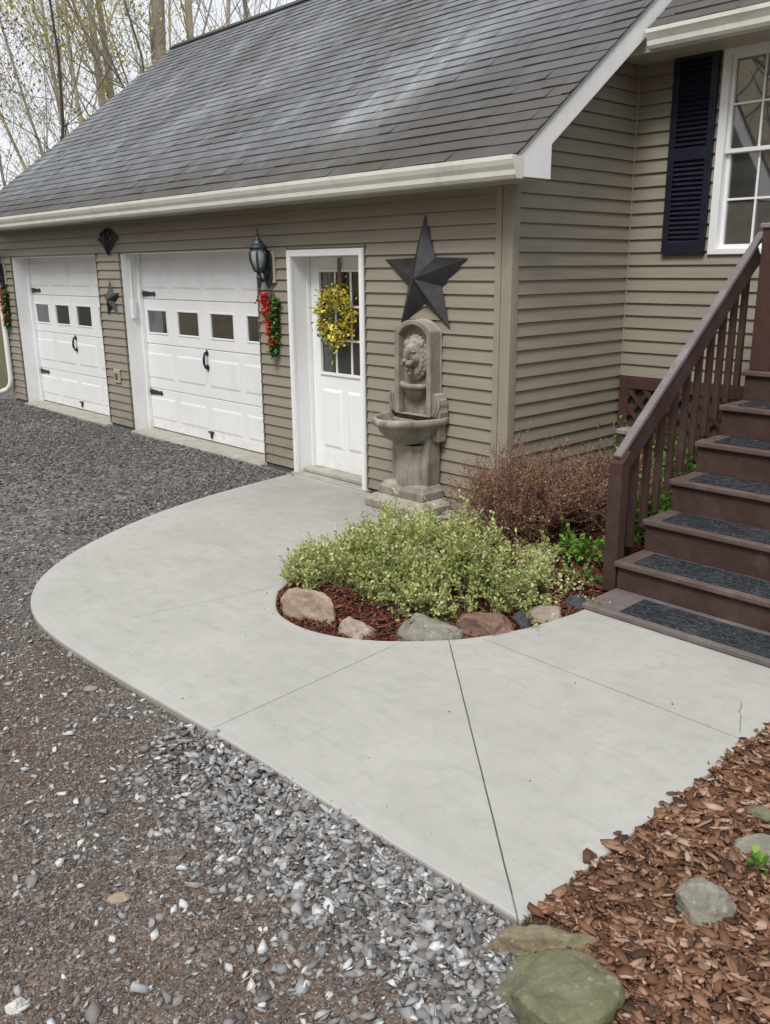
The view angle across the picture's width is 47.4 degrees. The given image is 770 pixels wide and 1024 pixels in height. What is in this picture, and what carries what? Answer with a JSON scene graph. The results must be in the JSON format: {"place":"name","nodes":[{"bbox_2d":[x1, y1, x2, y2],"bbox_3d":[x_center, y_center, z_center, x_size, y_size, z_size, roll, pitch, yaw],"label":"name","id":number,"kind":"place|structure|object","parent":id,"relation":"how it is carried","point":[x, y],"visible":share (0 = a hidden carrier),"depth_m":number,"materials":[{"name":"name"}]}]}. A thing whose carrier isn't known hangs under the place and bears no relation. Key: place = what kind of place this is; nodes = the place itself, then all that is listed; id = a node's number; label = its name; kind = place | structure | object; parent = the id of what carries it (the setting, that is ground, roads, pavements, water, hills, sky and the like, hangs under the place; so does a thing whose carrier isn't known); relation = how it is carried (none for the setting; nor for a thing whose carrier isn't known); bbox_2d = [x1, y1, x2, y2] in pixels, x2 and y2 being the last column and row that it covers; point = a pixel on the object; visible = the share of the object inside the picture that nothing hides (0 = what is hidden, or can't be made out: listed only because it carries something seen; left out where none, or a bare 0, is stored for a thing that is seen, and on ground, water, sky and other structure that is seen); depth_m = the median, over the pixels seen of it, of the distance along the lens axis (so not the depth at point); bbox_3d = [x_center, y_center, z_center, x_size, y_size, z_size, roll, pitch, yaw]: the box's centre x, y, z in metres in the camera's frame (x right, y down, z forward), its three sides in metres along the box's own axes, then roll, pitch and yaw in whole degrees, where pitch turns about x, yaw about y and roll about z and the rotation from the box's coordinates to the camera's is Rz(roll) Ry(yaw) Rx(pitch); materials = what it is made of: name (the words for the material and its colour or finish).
{"place":"outdoors","nodes":[
{"label":"outdoors","id":0,"kind":"place"},
{"bbox_2d":[0,0,295,189],"label":"sky","id":1,"kind":"structure","parent":0,"point":[273,2],"materials":[{"name":"white"}]},
{"bbox_2d":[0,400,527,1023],"bbox_3d":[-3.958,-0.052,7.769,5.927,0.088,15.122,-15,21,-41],"label":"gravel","id":2,"kind":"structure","parent":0,"point":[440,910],"depth_m":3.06,"materials":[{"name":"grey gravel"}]},
{"bbox_2d":[0,316,768,1023],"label":"ground","id":3,"kind":"structure","parent":0,"point":[52,558],"depth_m":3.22,"materials":[{"name":"grey gravel"}]},
{"bbox_2d":[4,997,25,1014],"bbox_3d":[-1.041,1.397,2.478,0.059,0.045,0.058,3,21,30],"label":"rock","id":4,"kind":"object","parent":3,"relation":"on","point":[13,1006],"visible":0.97,"depth_m":2.46,"materials":[{"name":"white stone"}]},
{"bbox_2d":[0,3,81,187],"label":"tree","id":5,"kind":"object","parent":3,"relation":"on","point":[46,139],"visible":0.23,"depth_m":26.02,"materials":[{"name":"beige plant"}]},
{"bbox_2d":[0,0,98,186],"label":"tree","id":6,"kind":"object","parent":3,"relation":"on","point":[25,116],"visible":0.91,"depth_m":20.26,"materials":[{"name":"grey plant"}]},
{"bbox_2d":[0,0,141,158],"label":"tree","id":7,"kind":"object","parent":3,"relation":"on","point":[29,112],"visible":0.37,"depth_m":23.39,"materials":[{"name":"beige plant"}]},
{"bbox_2d":[0,0,144,186],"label":"tree","id":8,"kind":"object","parent":3,"relation":"on","point":[53,84],"visible":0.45,"depth_m":22.90,"materials":[{"name":"beige plant"}]},
{"bbox_2d":[0,0,148,164],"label":"tree","id":9,"kind":"object","parent":3,"relation":"on","point":[50,87],"visible":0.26,"depth_m":25.93,"materials":[{"name":"brown plant"}]},
{"bbox_2d":[0,0,153,173],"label":"tree","id":10,"kind":"object","parent":3,"relation":"on","point":[63,126],"visible":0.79,"depth_m":14.72,"materials":[{"name":"brown plant"}]},
{"bbox_2d":[0,0,183,182],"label":"tree","id":11,"kind":"object","parent":3,"relation":"on","point":[8,131],"visible":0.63,"depth_m":20.63,"materials":[{"name":"beige plant"}]},
{"bbox_2d":[14,0,186,132],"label":"tree","id":12,"kind":"object","parent":3,"relation":"on","point":[105,39],"visible":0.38,"depth_m":21.85,"materials":[{"name":"beige plant"}]},
{"bbox_2d":[0,0,222,159],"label":"tree","id":13,"kind":"object","parent":3,"relation":"on","point":[79,119],"visible":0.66,"depth_m":20.91,"materials":[{"name":"beige plant"}]},
{"bbox_2d":[106,892,131,904],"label":"rock","id":14,"kind":"object","parent":3,"relation":"on","point":[118,897],"visible":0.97,"depth_m":2.89,"materials":[{"name":"beige stone"}]},
{"bbox_2d":[62,0,179,102],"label":"tree","id":15,"kind":"object","parent":3,"relation":"on","point":[169,29],"visible":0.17,"depth_m":28.10,"materials":[{"name":"beige plant"}]},
{"bbox_2d":[0,0,266,145],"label":"tree","id":16,"kind":"object","parent":3,"relation":"on","point":[101,91],"visible":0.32,"depth_m":21.65,"materials":[{"name":"beige plant"}]},
{"bbox_2d":[24,0,270,119],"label":"tree","id":17,"kind":"object","parent":3,"relation":"on","point":[157,33],"visible":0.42,"depth_m":20.83,"materials":[{"name":"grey plant"}]},
{"bbox_2d":[59,0,264,70],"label":"tree","id":18,"kind":"object","parent":3,"relation":"on","point":[190,24],"visible":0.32,"depth_m":26.02,"materials":[{"name":"beige plant"}]},
{"bbox_2d":[125,0,280,62],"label":"tree","id":19,"kind":"object","parent":3,"relation":"on","point":[228,15],"visible":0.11,"depth_m":29.19,"materials":[{"name":"beige plant"}]},
{"bbox_2d":[137,0,288,58],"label":"tree","id":20,"kind":"object","parent":3,"relation":"on","point":[246,10],"visible":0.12,"depth_m":23.92,"materials":[{"name":"brown plant"}]},
{"bbox_2d":[0,0,769,521],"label":"house","id":21,"kind":"structure","parent":3,"relation":"on","point":[582,186],"depth_m":7.58,"materials":[{"name":"plastic"}]},
{"bbox_2d":[0,263,7,286],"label":"wall lantern","id":22,"kind":"object","parent":21,"relation":"attached to","point":[3,278],"depth_m":13.27,"materials":[{"name":"metal"}]},
{"bbox_2d":[0,287,10,328],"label":"flower swag","id":23,"kind":"object","parent":21,"relation":"attached to","point":[4,301],"visible":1,"depth_m":13.42,"materials":[{"name":"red plant"}]},
{"bbox_2d":[29,256,109,415],"bbox_3d":[-4.429,-2.546,12.500,0.116,2.180,2.815,-15,21,-41],"label":"garage door","id":24,"kind":"structure","parent":21,"relation":"in","point":[64,290],"depth_m":12.61,"materials":[{"name":"white paint"}]},
{"bbox_2d":[97,228,117,254],"bbox_3d":[-3.427,-3.310,10.743,0.065,0.333,0.571,-15,21,-41],"label":"wall ornament","id":25,"kind":"object","parent":21,"relation":"attached to","point":[107,239],"depth_m":10.70,"materials":[{"name":"paint"}]},
{"bbox_2d":[103,280,118,314],"bbox_3d":[-3.448,-2.671,10.950,0.072,0.428,0.443,-15,21,-41],"label":"barn star","id":26,"kind":"object","parent":21,"relation":"attached to","point":[110,296],"visible":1,"depth_m":10.92,"materials":[{"name":"metal"}]},
{"bbox_2d":[139,251,264,453],"bbox_3d":[-2.062,-1.886,10.057,0.116,2.180,2.875,-15,21,-41],"label":"garage door","id":27,"kind":"structure","parent":21,"relation":"in","point":[201,313],"depth_m":10.07,"materials":[{"name":"white paint"}]},
{"bbox_2d":[248,229,275,290],"bbox_3d":[-1.187,-2.411,8.383,0.243,0.577,0.188,-15,21,-41],"label":"wall lantern","id":28,"kind":"object","parent":21,"relation":"attached to","point":[262,258],"depth_m":8.35,"materials":[{"name":"black metal"}]},
{"bbox_2d":[254,292,281,359],"bbox_3d":[-1.108,-1.823,8.598,0.200,0.642,0.346,-15,21,-41],"label":"flower swag","id":29,"kind":"object","parent":21,"relation":"attached to","point":[272,327],"visible":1,"depth_m":8.56,"materials":[{"name":"red plant"}]},
{"bbox_2d":[310,256,361,475],"bbox_3d":[-0.371,-1.365,8.315,0.061,2.025,0.966,-15,21,-41],"label":"entry door","id":30,"kind":"structure","parent":21,"relation":"in","point":[337,395],"depth_m":8.42,"materials":[{"name":"white paint"}]},
{"bbox_2d":[308,258,358,364],"bbox_3d":[-0.476,-1.842,8.126,0.212,0.984,0.666,-15,21,-41],"label":"door wreath","id":31,"kind":"object","parent":30,"relation":"hanging from","point":[335,335],"depth_m":8.10,"materials":[{"name":"yellow plant"}]},
{"bbox_2d":[386,216,467,328],"bbox_3d":[0.272,-1.907,6.986,0.132,0.874,0.919,-15,21,-41],"label":"barn star","id":32,"kind":"object","parent":21,"relation":"attached to","point":[425,274],"visible":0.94,"depth_m":6.94,"materials":[{"name":"paint"}]},
{"bbox_2d":[615,376,767,500],"bbox_3d":[3.140,-0.386,6.642,0.030,1.025,3.178,-15,21,-41],"label":"lattice skirt","id":33,"kind":"object","parent":21,"relation":"attached to","point":[628,386],"visible":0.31,"depth_m":7.46,"materials":[{"name":"brown wood"}]},
{"bbox_2d":[707,41,769,254],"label":"window","id":34,"kind":"structure","parent":21,"relation":"in","point":[740,201],"depth_m":6.58,"materials":[{"name":"white paint"}]},
{"bbox_2d":[276,500,766,640],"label":"red mulch","id":35,"kind":"object","parent":3,"relation":"on","point":[348,606],"visible":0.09,"depth_m":5.35,"materials":[{"name":"brown wood"}]},
{"bbox_2d":[280,587,336,626],"bbox_3d":[-0.438,0.598,5.194,0.388,0.334,0.190,6,15,22],"label":"rock","id":36,"kind":"object","parent":35,"relation":"on","point":[297,603],"visible":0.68,"depth_m":5.11,"materials":[{"name":"beige stone"}]},
{"bbox_2d":[338,616,375,638],"bbox_3d":[-0.164,0.701,4.954,0.240,0.202,0.179,7,18,17],"label":"rock","id":37,"kind":"object","parent":35,"relation":"on","point":[350,627],"visible":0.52,"depth_m":4.90,"materials":[{"name":"stone"}]},
{"bbox_2d":[276,488,568,637],"bbox_3d":[0.348,0.218,5.636,1.833,0.692,1.920,-15,21,-41],"label":"variegated shrub","id":38,"kind":"object","parent":35,"relation":"on","point":[360,551],"visible":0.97,"depth_m":5.37,"materials":[{"name":"green plant"}]},
{"bbox_2d":[393,612,463,640],"bbox_3d":[0.235,0.688,4.911,0.409,0.246,0.200,-1,11,6],"label":"rock","id":39,"kind":"object","parent":35,"relation":"on","point":[423,627],"visible":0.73,"depth_m":4.83,"materials":[{"name":"grey stone"}]},
{"bbox_2d":[441,510,475,520],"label":"stone slab","id":40,"kind":"structure","parent":35,"relation":"on","point":[445,513],"depth_m":7.11,"materials":[{"name":"grey stone"}]},
{"bbox_2d":[456,612,515,636],"bbox_3d":[0.576,0.675,4.972,0.354,0.199,0.228,4,15,-3],"label":"rock","id":41,"kind":"object","parent":35,"relation":"on","point":[481,624],"visible":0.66,"depth_m":4.92,"materials":[{"name":"red stone"}]},
{"bbox_2d":[512,611,530,629],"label":"rock","id":42,"kind":"object","parent":35,"relation":"on","point":[519,618],"visible":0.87,"depth_m":5.01,"materials":[{"name":"stone"}]},
{"bbox_2d":[439,418,607,547],"bbox_3d":[1.033,-0.218,6.362,1.310,0.942,1.286,-15,21,-41],"label":"barberry bush","id":43,"kind":"object","parent":35,"relation":"on","point":[524,506],"visible":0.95,"depth_m":6.21,"materials":[{"name":"brown plant"}]},
{"bbox_2d":[525,605,561,625],"bbox_3d":[0.928,0.629,5.134,0.259,0.173,0.133,-4,15,-22],"label":"rock","id":44,"kind":"object","parent":35,"relation":"on","point":[544,611],"visible":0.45,"depth_m":5.09,"materials":[{"name":"stone"}]},
{"bbox_2d":[507,552,610,620],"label":"ground sprigs","id":45,"kind":"object","parent":35,"relation":"on","point":[545,599],"visible":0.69,"depth_m":5.31,"materials":[{"name":"green plant"}]},
{"bbox_2d":[565,594,590,608],"bbox_3d":[1.177,0.557,5.327,0.166,0.102,0.112,-9,18,-27],"label":"rock","id":46,"kind":"object","parent":35,"relation":"on","point":[572,600],"visible":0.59,"depth_m":5.31,"materials":[{"name":"stone"}]},
{"bbox_2d":[557,515,604,569],"bbox_3d":[1.330,0.231,5.905,0.364,0.310,0.407,5,16,18],"label":"leafy plant","id":47,"kind":"object","parent":35,"relation":"on","point":[576,547],"visible":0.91,"depth_m":5.90,"materials":[{"name":"green plant"}]},
{"bbox_2d":[572,555,602,587],"bbox_3d":[1.338,0.382,5.599,0.245,0.182,0.282,-15,21,-41],"label":"leafy plant","id":48,"kind":"object","parent":35,"relation":"on","point":[588,574],"visible":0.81,"depth_m":5.60,"materials":[{"name":"green plant"}]},
{"bbox_2d":[535,421,690,538],"bbox_3d":[1.730,-0.188,6.577,1.535,0.925,1.250,-15,21,-41],"label":"barberry bush","id":49,"kind":"object","parent":35,"relation":"on","point":[601,496],"visible":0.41,"depth_m":6.46,"materials":[{"name":"brown plant"}]},
{"bbox_2d":[599,415,667,468],"bbox_3d":[2.041,-0.420,7.361,0.459,0.764,0.672,-15,21,-41],"label":"leafy plant","id":50,"kind":"object","parent":35,"relation":"on","point":[614,443],"visible":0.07,"depth_m":7.28,"materials":[{"name":"green plant"}]},
{"bbox_2d":[634,473,671,548],"bbox_3d":[1.900,-0.030,6.243,0.705,0.620,0.701,-3,16,-9],"label":"leafy plant","id":51,"kind":"object","parent":35,"relation":"on","point":[639,530],"visible":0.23,"depth_m":6.17,"materials":[{"name":"green plant"}]},
{"bbox_2d":[639,431,726,514],"bbox_3d":[2.258,-0.272,6.753,1.002,0.805,0.873,-6,17,-19],"label":"leafy plant","id":52,"kind":"object","parent":35,"relation":"on","point":[687,456],"visible":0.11,"depth_m":6.67,"materials":[{"name":"green plant"}]},
{"bbox_2d":[521,722,769,1023],"bbox_3d":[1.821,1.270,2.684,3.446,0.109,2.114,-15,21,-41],"label":"bark mulch","id":53,"kind":"object","parent":3,"relation":"on","point":[737,972],"visible":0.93,"depth_m":2.78,"materials":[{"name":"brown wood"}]},
{"bbox_2d":[485,924,597,954],"bbox_3d":[0.469,1.347,2.667,0.361,0.182,0.163,1,19,1],"label":"stone slab","id":54,"kind":"object","parent":53,"relation":"on","point":[517,939],"depth_m":2.63,"materials":[{"name":"brown stone"}]},
{"bbox_2d":[487,948,624,1023],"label":"boulder","id":55,"kind":"object","parent":53,"relation":"on","point":[558,986],"visible":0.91,"depth_m":2.41,"materials":[{"name":"stone"}]},
{"bbox_2d":[675,877,736,929],"bbox_3d":[0.999,1.259,2.748,0.184,0.206,0.165,8,15,23],"label":"boulder","id":56,"kind":"object","parent":53,"relation":"on","point":[699,900],"visible":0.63,"depth_m":2.71,"materials":[{"name":"grey stone"}]},
{"bbox_2d":[733,833,769,865],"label":"stone slab","id":57,"kind":"object","parent":53,"relation":"on","point":[745,844],"depth_m":3.04,"materials":[{"name":"grey stone"}]},
{"bbox_2d":[745,844,769,870],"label":"leafy plant","id":58,"kind":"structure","parent":53,"relation":"on","point":[760,859],"depth_m":2.94,"materials":[{"name":"green plant"}]},
{"bbox_2d":[746,805,769,824],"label":"rock","id":59,"kind":"object","parent":53,"relation":"on","point":[761,812],"visible":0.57,"depth_m":3.21,"materials":[{"name":"stone"}]},
{"bbox_2d":[30,473,769,925],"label":"path","id":60,"kind":"structure","parent":0,"point":[510,775],"depth_m":4.20,"materials":[{"name":"concrete"}]},
{"bbox_2d":[365,318,450,517],"bbox_3d":[0.132,-0.776,7.189,0.497,1.571,0.680,-15,21,-41],"label":"wall fountain","id":61,"kind":"object","parent":60,"relation":"on","point":[412,423],"depth_m":7.19,"materials":[{"name":"stone"}]},
{"bbox_2d":[582,223,769,666],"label":"porch steps","id":62,"kind":"structure","parent":60,"relation":"on","point":[627,581],"depth_m":5.55,"materials":[{"name":"brown wood"}]},
{"bbox_2d":[620,599,769,657],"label":"stair mat","id":63,"kind":"object","parent":62,"relation":"on","point":[754,642],"visible":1,"depth_m":4.85,"materials":[{"name":"rubber"}]},
{"bbox_2d":[634,554,769,598],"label":"stair mat","id":64,"kind":"object","parent":62,"relation":"on","point":[739,582],"visible":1,"depth_m":5.13,"materials":[{"name":"rubber"}]},
{"bbox_2d":[662,513,769,543],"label":"stair mat","id":65,"kind":"object","parent":62,"relation":"on","point":[728,528],"visible":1,"depth_m":5.32,"materials":[{"name":"rubber"}]},
{"bbox_2d":[689,474,769,494],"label":"stair mat","id":66,"kind":"object","parent":62,"relation":"on","point":[739,484],"visible":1,"depth_m":5.52,"materials":[{"name":"rubber"}]},
{"bbox_2d":[714,436,769,449],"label":"stair mat","id":67,"kind":"object","parent":62,"relation":"on","point":[747,442],"visible":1,"depth_m":5.72,"materials":[{"name":"rubber"}]},
{"bbox_2d":[738,401,769,408],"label":"stair mat","id":68,"kind":"object","parent":62,"relation":"on","point":[760,404],"visible":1,"depth_m":5.90,"materials":[{"name":"rubber"}]}
]}

